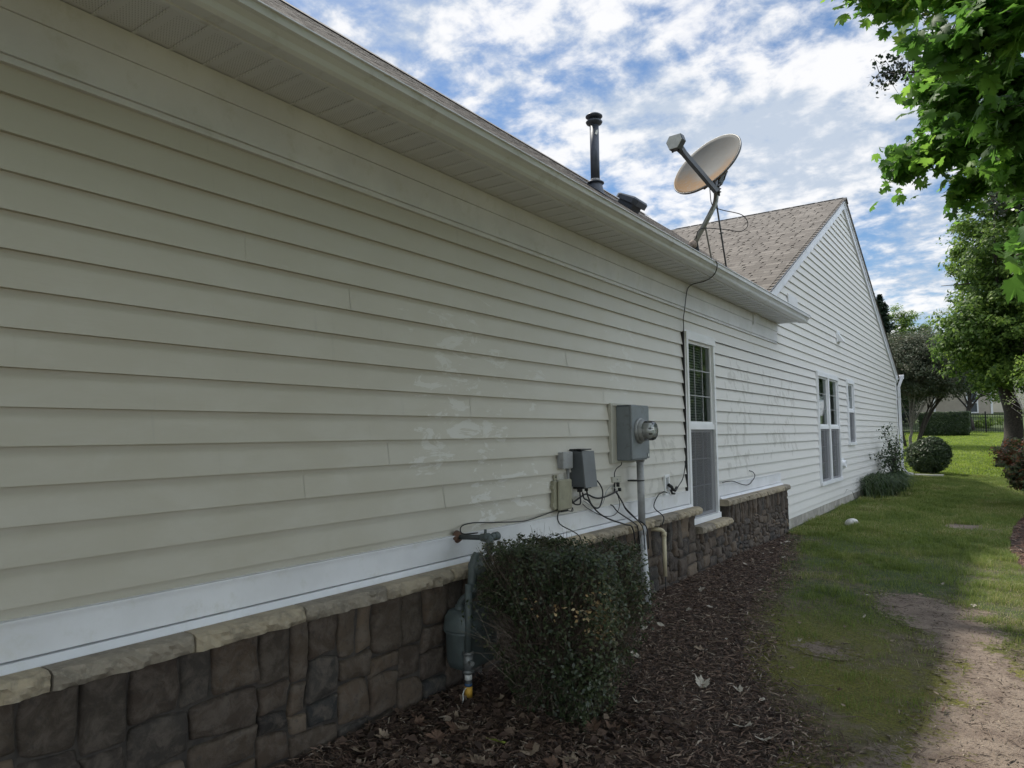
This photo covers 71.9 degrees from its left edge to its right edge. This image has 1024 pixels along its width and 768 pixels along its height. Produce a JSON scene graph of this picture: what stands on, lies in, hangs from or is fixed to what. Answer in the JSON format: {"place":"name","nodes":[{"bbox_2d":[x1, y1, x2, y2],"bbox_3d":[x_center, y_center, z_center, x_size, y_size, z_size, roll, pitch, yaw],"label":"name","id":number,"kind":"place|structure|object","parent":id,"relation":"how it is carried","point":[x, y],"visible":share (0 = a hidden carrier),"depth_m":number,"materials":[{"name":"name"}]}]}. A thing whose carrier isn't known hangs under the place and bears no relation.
{"place":"outdoors","nodes":[
{"label":"outdoors","id":0,"kind":"place"},
{"bbox_2d":[284,0,1023,333],"label":"sky","id":1,"kind":"structure","parent":0,"point":[779,76],"materials":[{"name":"blue"}]},
{"bbox_2d":[740,412,1023,767],"bbox_3d":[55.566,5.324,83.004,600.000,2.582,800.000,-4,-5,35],"label":"ground","id":2,"kind":"structure","parent":0,"point":[851,726],"depth_m":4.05,"materials":[{"name":"green plant"}]},
{"bbox_2d":[0,0,913,767],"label":"house","id":3,"kind":"structure","parent":2,"relation":"on","point":[320,342],"depth_m":2.87,"materials":[{"name":"plastic"}]},
{"bbox_2d":[443,529,500,702],"bbox_3d":[-0.223,1.140,3.445,0.310,0.828,0.372,-4,-5,35],"label":"gas meter","id":4,"kind":"object","parent":3,"relation":"attached to","point":[464,655],"visible":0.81,"depth_m":3.34,"materials":[{"name":"metal"}]},
{"bbox_2d":[460,510,557,534],"bbox_3d":[0.001,0.769,3.997,0.118,0.049,0.987,-3,-5,28],"label":"cable","id":5,"kind":"object","parent":3,"relation":"attached to","point":[499,522],"visible":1,"depth_m":3.87,"materials":[{"name":"black rubber"}]},
{"bbox_2d":[550,475,572,511],"bbox_3d":[0.321,0.696,4.473,0.054,0.242,0.241,-4,-5,35],"label":"network box","id":6,"kind":"object","parent":3,"relation":"attached to","point":[561,495],"visible":1,"depth_m":4.42,"materials":[{"name":"beige plastic"}]},
{"bbox_2d":[557,511,579,537],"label":"cable","id":7,"kind":"object","parent":6,"relation":"hanging from","point":[564,526],"visible":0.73,"depth_m":4.40,"materials":[{"name":"black rubber"}]},
{"bbox_2d":[557,452,572,478],"bbox_3d":[0.340,0.558,4.515,0.050,0.250,0.121,-4,-5,35],"label":"junction box","id":8,"kind":"object","parent":3,"relation":"attached to","point":[564,460],"visible":0.84,"depth_m":4.48,"materials":[{"name":"grey plastic"}]},
{"bbox_2d":[569,449,596,491],"bbox_3d":[0.464,0.565,4.633,0.118,0.279,0.178,-4,-5,35],"label":"cable box","id":9,"kind":"object","parent":3,"relation":"attached to","point":[583,474],"visible":0.99,"depth_m":4.59,"materials":[{"name":"grey plastic"}]},
{"bbox_2d":[586,480,602,508],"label":"cable","id":10,"kind":"object","parent":9,"relation":"attached to","point":[602,496],"visible":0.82,"depth_m":4.80,"materials":[{"name":"black rubber"}]},
{"bbox_2d":[582,492,635,542],"bbox_3d":[0.652,0.930,4.808,0.056,0.425,0.606,-5,-6,44],"label":"cable","id":11,"kind":"object","parent":9,"relation":"attached to","point":[584,498],"visible":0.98,"depth_m":4.85,"materials":[{"name":"black rubber"}]},
{"bbox_2d":[572,112,618,202],"bbox_3d":[0.955,-2.532,8.124,0.403,1.198,0.400,-4,-5,35],"label":"flue pipe","id":12,"kind":"object","parent":3,"relation":"on","point":[594,121],"visible":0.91,"depth_m":8.09,"materials":[{"name":"metal"}]},
{"bbox_2d":[583,497,619,516],"bbox_3d":[0.621,0.846,4.875,0.016,0.162,0.525,-4,-5,35],"label":"cable","id":13,"kind":"object","parent":3,"relation":"attached to","point":[606,516],"visible":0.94,"depth_m":4.96,"materials":[{"name":"black rubber"}]},
{"bbox_2d":[611,476,621,491],"bbox_3d":[0.763,0.725,5.113,0.041,0.112,0.142,-4,-5,35],"label":"cable splitter","id":14,"kind":"object","parent":3,"relation":"attached to","point":[617,479],"visible":0.93,"depth_m":5.10,"materials":[{"name":"metal"}]},
{"bbox_2d":[572,490,617,503],"bbox_3d":[0.572,0.759,4.803,0.011,0.054,0.642,-4,-5,35],"label":"cable","id":15,"kind":"object","parent":14,"relation":"attached to","point":[578,498],"visible":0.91,"depth_m":4.79,"materials":[{"name":"black rubber"}]},
{"bbox_2d":[616,493,648,548],"bbox_3d":[0.864,0.990,5.128,0.288,0.424,0.056,1,-5,-27],"label":"cable","id":16,"kind":"object","parent":14,"relation":"attached to","point":[641,522],"visible":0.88,"depth_m":5.16,"materials":[{"name":"black rubber"}]},
{"bbox_2d":[610,504,640,549],"bbox_3d":[0.806,1.023,5.028,0.237,0.345,0.043,1,-4,-16],"label":"cable","id":17,"kind":"object","parent":3,"relation":"attached to","point":[631,521],"visible":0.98,"depth_m":5.04,"materials":[{"name":"black rubber"}]},
{"bbox_2d":[610,192,646,217],"bbox_3d":[1.510,-2.307,9.127,0.397,0.312,0.480,-4,-5,35],"label":"roof vent","id":18,"kind":"object","parent":3,"relation":"on","point":[634,204],"visible":0.95,"depth_m":9.00,"materials":[{"name":"metal"}]},
{"bbox_2d":[617,492,645,549],"bbox_3d":[0.854,0.989,5.101,0.226,0.422,0.043,1,-4,-18],"label":"cable","id":19,"kind":"object","parent":3,"relation":"attached to","point":[636,519],"visible":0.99,"depth_m":5.11,"materials":[{"name":"black rubber"}]},
{"bbox_2d":[607,403,657,463],"bbox_3d":[0.922,0.359,5.175,0.271,0.434,0.427,-4,-5,35],"label":"electric meter","id":20,"kind":"object","parent":3,"relation":"attached to","point":[631,432],"visible":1,"depth_m":5.11,"materials":[{"name":"grey metal"}]},
{"bbox_2d":[628,459,651,605],"bbox_3d":[0.954,1.102,5.155,0.126,1.098,0.312,0,-4,-16],"label":"conduit pipe","id":21,"kind":"object","parent":3,"relation":"attached to","point":[640,480],"visible":0.76,"depth_m":5.19,"materials":[{"name":"grey plastic"}]},
{"bbox_2d":[651,527,666,593],"bbox_3d":[1.113,1.362,5.391,0.142,0.533,0.054,-2,-4,13],"label":"drain pipe","id":22,"kind":"object","parent":3,"relation":"attached to","point":[664,535],"visible":0.91,"depth_m":5.38,"materials":[{"name":"beige plastic"}]},
{"bbox_2d":[653,491,667,524],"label":"cable","id":23,"kind":"object","parent":3,"relation":"attached to","point":[654,506],"visible":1,"depth_m":5.55,"materials":[{"name":"black rubber"}]},
{"bbox_2d":[663,475,677,494],"bbox_3d":[1.325,0.840,5.887,0.066,0.170,0.188,-4,-5,35],"label":"wall outlet","id":24,"kind":"object","parent":3,"relation":"attached to","point":[666,483],"depth_m":5.85,"materials":[{"name":"white plastic"}]},
{"bbox_2d":[678,261,717,486],"bbox_3d":[1.651,-0.080,6.113,0.394,1.917,0.437,-4,-5,35],"label":"coaxial cable","id":25,"kind":"object","parent":3,"relation":"attached to","point":[684,367],"visible":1,"depth_m":6.26,"materials":[{"name":"black rubber"}]},
{"bbox_2d":[684,329,721,524],"bbox_3d":[1.729,0.400,6.632,0.170,1.744,0.784,-4,-5,35],"label":"window","id":26,"kind":"structure","parent":3,"relation":"in","point":[702,438],"depth_m":6.69,"materials":[{"name":"white plastic"}]},
{"bbox_2d":[666,133,747,266],"bbox_3d":[1.857,-1.805,6.745,0.716,1.254,1.052,-4,-5,35],"label":"satellite dish","id":27,"kind":"object","parent":3,"relation":"on","point":[709,164],"visible":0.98,"depth_m":6.75,"materials":[{"name":"grey metal"}]},
{"bbox_2d":[722,470,754,484],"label":"cable","id":28,"kind":"object","parent":3,"relation":"attached to","point":[740,483],"visible":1,"depth_m":7.38,"materials":[{"name":"grey rubber"}]},
{"bbox_2d":[787,293,797,307],"bbox_3d":[3.853,-1.100,9.703,0.024,0.220,0.500,-4,-5,35],"label":"vent cover","id":29,"kind":"object","parent":3,"relation":"attached to","point":[792,300],"visible":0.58,"depth_m":9.66,"materials":[{"name":"white plastic"}]},
{"bbox_2d":[815,370,843,485],"bbox_3d":[5.021,0.698,11.306,0.170,1.744,1.614,-4,-5,35],"label":"window","id":30,"kind":"structure","parent":3,"relation":"in","point":[829,434],"depth_m":11.27,"materials":[{"name":"white plastic"}]},
{"bbox_2d":[836,330,844,343],"bbox_3d":[5.684,-0.820,12.216,0.110,0.220,0.240,-4,-5,35],"label":"wall vent","id":31,"kind":"object","parent":3,"relation":"attached to","point":[839,338],"depth_m":12.15,"materials":[{"name":"white plastic"}]},
{"bbox_2d":[842,458,846,469],"bbox_3d":[5.631,1.355,11.986,0.066,0.190,0.210,-4,-5,35],"label":"wall vent","id":32,"kind":"object","parent":3,"relation":"attached to","point":[844,463],"depth_m":11.95,"materials":[{"name":"white plastic"}]},
{"bbox_2d":[845,378,857,444],"bbox_3d":[6.160,0.514,12.898,0.112,1.194,0.684,-4,-5,35],"label":"window","id":33,"kind":"structure","parent":3,"relation":"in","point":[850,401],"depth_m":12.92,"materials":[{"name":"white plastic"}]},
{"bbox_2d":[273,533,866,767],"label":"mulch bed","id":34,"kind":"object","parent":2,"relation":"on","point":[648,714],"visible":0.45,"depth_m":3.13,"materials":[{"name":"brown wood"}]},
{"bbox_2d":[352,747,375,752],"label":"dry leaf","id":35,"kind":"object","parent":34,"relation":"on","point":[356,749],"visible":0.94,"depth_m":2.69,"materials":[{"name":"brown plant"}]},
{"bbox_2d":[374,728,388,738],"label":"dry leaf","id":36,"kind":"object","parent":34,"relation":"on","point":[383,734],"visible":1,"depth_m":2.84,"materials":[{"name":"beige plant"}]},
{"bbox_2d":[410,763,430,767],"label":"dry leaf","id":37,"kind":"object","parent":34,"relation":"on","point":[411,765],"visible":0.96,"depth_m":2.54,"materials":[{"name":"brown plant"}]},
{"bbox_2d":[414,715,427,725],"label":"dry leaf","id":38,"kind":"object","parent":34,"relation":"on","point":[418,720],"visible":0.97,"depth_m":2.96,"materials":[{"name":"brown plant"}]},
{"bbox_2d":[425,729,445,743],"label":"dry leaf","id":39,"kind":"object","parent":34,"relation":"on","point":[438,735],"visible":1,"depth_m":2.82,"materials":[{"name":"brown plant"}]},
{"bbox_2d":[446,721,464,732],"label":"dry leaf","id":40,"kind":"object","parent":34,"relation":"on","point":[453,726],"visible":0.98,"depth_m":2.90,"materials":[{"name":"brown plant"}]},
{"bbox_2d":[456,724,468,729],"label":"dry leaf","id":41,"kind":"object","parent":34,"relation":"on","point":[462,727],"visible":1,"depth_m":2.90,"materials":[{"name":"plant"}]},
{"bbox_2d":[459,755,470,763],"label":"dry leaf","id":42,"kind":"object","parent":34,"relation":"on","point":[463,760],"visible":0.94,"depth_m":2.63,"materials":[{"name":"brown plant"}]},
{"bbox_2d":[465,754,484,764],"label":"dry leaf","id":43,"kind":"object","parent":34,"relation":"on","point":[476,760],"visible":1,"depth_m":2.60,"materials":[{"name":"brown plant"}]},
{"bbox_2d":[298,672,697,767],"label":"leaf litter","id":44,"kind":"object","parent":34,"relation":"on","point":[436,759],"visible":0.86,"depth_m":2.84,"materials":[{"name":"brown plant"}]},
{"bbox_2d":[511,698,523,706],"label":"dry leaf","id":45,"kind":"object","parent":34,"relation":"on","point":[513,701],"visible":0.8,"depth_m":3.16,"materials":[{"name":"brown plant"}]},
{"bbox_2d":[519,742,539,755],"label":"dry leaf","id":46,"kind":"object","parent":34,"relation":"on","point":[530,752],"visible":1,"depth_m":2.70,"materials":[{"name":"brown plant"}]},
{"bbox_2d":[524,741,538,749],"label":"dry leaf","id":47,"kind":"object","parent":34,"relation":"on","point":[529,745],"visible":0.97,"depth_m":2.74,"materials":[{"name":"brown plant"}]},
{"bbox_2d":[543,754,559,767],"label":"dry leaf","id":48,"kind":"object","parent":34,"relation":"on","point":[550,761],"visible":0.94,"depth_m":2.61,"materials":[{"name":"brown plant"}]},
{"bbox_2d":[459,524,662,733],"bbox_3d":[0.232,1.134,3.247,0.843,0.887,0.769,-4,-5,35],"label":"shrub","id":49,"kind":"object","parent":34,"relation":"on","point":[566,614],"visible":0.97,"depth_m":3.08,"materials":[{"name":"green plant"}]},
{"bbox_2d":[562,760,571,767],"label":"dry leaf","id":50,"kind":"object","parent":34,"relation":"on","point":[564,765],"visible":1,"depth_m":2.56,"materials":[{"name":"brown plant"}]},
{"bbox_2d":[559,752,577,762],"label":"dry leaf","id":51,"kind":"object","parent":34,"relation":"on","point":[573,756],"visible":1,"depth_m":2.65,"materials":[{"name":"brown plant"}]},
{"bbox_2d":[585,717,600,730],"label":"dry leaf","id":52,"kind":"object","parent":34,"relation":"on","point":[594,724],"visible":0.98,"depth_m":2.94,"materials":[{"name":"brown plant"}]},
{"bbox_2d":[606,721,621,730],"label":"dry leaf","id":53,"kind":"object","parent":34,"relation":"on","point":[609,726],"visible":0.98,"depth_m":2.93,"materials":[{"name":"brown plant"}]},
{"bbox_2d":[623,718,634,726],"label":"dry leaf","id":54,"kind":"object","parent":34,"relation":"on","point":[629,722],"visible":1,"depth_m":2.96,"materials":[{"name":"brown plant"}]},
{"bbox_2d":[695,675,709,687],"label":"dry leaf","id":55,"kind":"object","parent":34,"relation":"on","point":[700,680],"visible":1,"depth_m":3.44,"materials":[{"name":"grey plant"}]},
{"bbox_2d":[733,685,742,691],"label":"dry leaf","id":56,"kind":"object","parent":34,"relation":"on","point":[739,688],"visible":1,"depth_m":3.37,"materials":[{"name":"beige plant"}]},
{"bbox_2d":[732,721,751,726],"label":"dry leaf","id":57,"kind":"object","parent":34,"relation":"on","point":[749,724],"visible":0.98,"depth_m":2.96,"materials":[{"name":"beige plant"}]},
{"bbox_2d":[806,706,873,722],"bbox_3d":[1.448,1.464,3.128,0.277,0.013,0.060,-3,-5,28],"label":"twig","id":58,"kind":"object","parent":2,"relation":"on","point":[834,715],"visible":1,"depth_m":3.12,"materials":[{"name":"brown wood"}]},
{"bbox_2d":[845,518,857,525],"bbox_3d":[4.450,1.827,9.243,0.164,0.138,0.160,0,-4,-16],"label":"rock","id":59,"kind":"object","parent":2,"relation":"on","point":[848,521],"visible":0.48,"depth_m":9.20,"materials":[{"name":"white stone"}]},
{"bbox_2d":[847,470,920,502],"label":"ornamental grass","id":60,"kind":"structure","parent":2,"relation":"on","point":[884,484],"depth_m":13.15,"materials":[{"name":"green plant"}]},
{"bbox_2d":[868,422,911,473],"bbox_3d":[8.034,1.510,14.916,0.681,1.397,2.390,-4,-5,35],"label":"rose bush","id":61,"kind":"object","parent":2,"relation":"on","point":[893,462],"visible":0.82,"depth_m":14.95,"materials":[{"name":"green plant"}]},
{"bbox_2d":[874,293,909,422],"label":"conifer","id":62,"kind":"object","parent":2,"relation":"on","point":[902,396],"visible":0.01,"depth_m":44.27,"materials":[{"name":"green plant"}]},
{"bbox_2d":[876,294,917,422],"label":"conifer","id":63,"kind":"object","parent":2,"relation":"on","point":[883,307],"visible":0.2,"depth_m":45.09,"materials":[{"name":"green plant"}]},
{"bbox_2d":[889,341,930,412],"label":"broadleaf tree","id":64,"kind":"object","parent":2,"relation":"on","point":[906,401],"visible":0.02,"depth_m":40.16,"materials":[{"name":"green plant"}]},
{"bbox_2d":[888,303,939,409],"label":"broadleaf tree","id":65,"kind":"object","parent":2,"relation":"on","point":[904,322],"visible":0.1,"depth_m":49.24,"materials":[{"name":"green plant"}]},
{"bbox_2d":[820,0,1023,303],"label":"maple tree","id":66,"kind":"object","parent":2,"relation":"on","point":[964,90],"visible":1,"depth_m":4.26,"materials":[{"name":"green plant"}]},
{"bbox_2d":[904,435,953,473],"bbox_3d":[10.994,1.899,18.665,1.172,1.090,1.178,-4,-5,35],"label":"round shrub","id":67,"kind":"object","parent":2,"relation":"on","point":[931,454],"visible":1,"depth_m":18.32,"materials":[{"name":"green plant"}]},
{"bbox_2d":[915,474,943,476],"bbox_3d":[10.632,2.330,18.023,0.650,0.055,0.300,-4,-5,35],"label":"splash block","id":68,"kind":"object","parent":2,"relation":"on","point":[937,475],"depth_m":17.95,"materials":[{"name":"concrete"}]},
{"bbox_2d":[887,326,976,446],"bbox_3d":[16.525,0.152,28.811,4.539,4.977,3.949,-4,-5,35],"label":"crape myrtle","id":69,"kind":"object","parent":2,"relation":"on","point":[915,368],"visible":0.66,"depth_m":28.10,"materials":[{"name":"green plant"}]},
{"bbox_2d":[918,411,971,435],"bbox_3d":[21.950,2.041,35.856,2.303,1.328,1.194,-4,-5,35],"label":"hedge","id":70,"kind":"object","parent":2,"relation":"on","point":[958,423],"visible":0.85,"depth_m":35.35,"materials":[{"name":"green plant"}]},
{"bbox_2d":[902,411,1023,432],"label":"metal fence","id":71,"kind":"object","parent":2,"relation":"on","point":[973,417],"visible":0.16,"depth_m":37.39,"materials":[{"name":"black metal"}]},
{"bbox_2d":[910,386,1023,414],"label":"house","id":72,"kind":"structure","parent":2,"relation":"on","point":[956,404],"depth_m":48.76,"materials":[{"name":"beige"}]},
{"bbox_2d":[966,394,978,412],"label":"window","id":73,"kind":"structure","parent":72,"relation":"in","point":[975,409],"depth_m":48.52,"materials":[{"name":"white plastic"}]},
{"bbox_2d":[922,156,1023,461],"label":"broadleaf tree","id":74,"kind":"object","parent":2,"relation":"on","point":[984,340],"visible":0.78,"depth_m":20.14,"materials":[{"name":"green plant"}]},
{"bbox_2d":[931,333,1018,429],"bbox_3d":[25.458,-0.509,39.752,6.092,6.204,3.495,-4,-5,35],"label":"broadleaf tree","id":75,"kind":"object","parent":2,"relation":"on","point":[970,404],"visible":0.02,"depth_m":39.24,"materials":[{"name":"green plant"}]},
{"bbox_2d":[974,415,1003,427],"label":"hedge shrub","id":76,"kind":"object","parent":2,"relation":"on","point":[988,422],"visible":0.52,"depth_m":39.71,"materials":[{"name":"green plant"}]},
{"bbox_2d":[1007,515,1023,568],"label":"planting bed","id":77,"kind":"object","parent":2,"relation":"on","point":[1016,542],"visible":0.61,"depth_m":7.96,"materials":[{"name":"brown wood"}]},
{"bbox_2d":[867,50,1023,218],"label":"pear tree","id":78,"kind":"object","parent":77,"relation":"on","point":[900,71],"visible":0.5,"depth_m":6.98,"materials":[{"name":"green plant"}]},
{"bbox_2d":[988,437,1023,490],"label":"red tip shrub","id":79,"kind":"object","parent":77,"relation":"on","point":[1015,476],"visible":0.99,"depth_m":11.42,"materials":[{"name":"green plant"}]},
{"bbox_2d":[999,376,1023,447],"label":"sapling","id":80,"kind":"object","parent":77,"relation":"on","point":[1018,399],"visible":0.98,"depth_m":13.01,"materials":[{"name":"green plant"}]},
{"bbox_2d":[1002,354,1023,387],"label":"broadleaf tree","id":81,"kind":"object","parent":77,"relation":"on","point":[1021,382],"visible":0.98,"depth_m":16.38,"materials":[{"name":"green plant"}]},
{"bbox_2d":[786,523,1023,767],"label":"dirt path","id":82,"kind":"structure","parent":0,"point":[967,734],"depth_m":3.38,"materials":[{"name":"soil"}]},
{"bbox_2d":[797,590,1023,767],"bbox_3d":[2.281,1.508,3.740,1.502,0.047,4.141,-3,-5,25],"label":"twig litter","id":83,"kind":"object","parent":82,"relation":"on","point":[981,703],"visible":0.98,"depth_m":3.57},
{"bbox_2d":[906,625,960,633],"bbox_3d":[2.668,1.558,4.489,0.307,0.011,0.056,-3,-5,25],"label":"twig","id":84,"kind":"object","parent":82,"relation":"on","point":[928,629],"visible":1,"depth_m":4.49,"materials":[{"name":"brown wood"}]},
{"bbox_2d":[928,755,988,763],"bbox_3d":[1.720,1.446,2.725,0.217,0.008,0.053,-2,-4,14],"label":"twig","id":85,"kind":"object","parent":82,"relation":"on","point":[952,756],"visible":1,"depth_m":2.73,"materials":[{"name":"brown wood"}]},
{"bbox_2d":[899,431,1008,476],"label":"grass","id":86,"kind":"structure","parent":0,"point":[973,455],"depth_m":24.84,"materials":[{"name":"green plant"}]}
]}

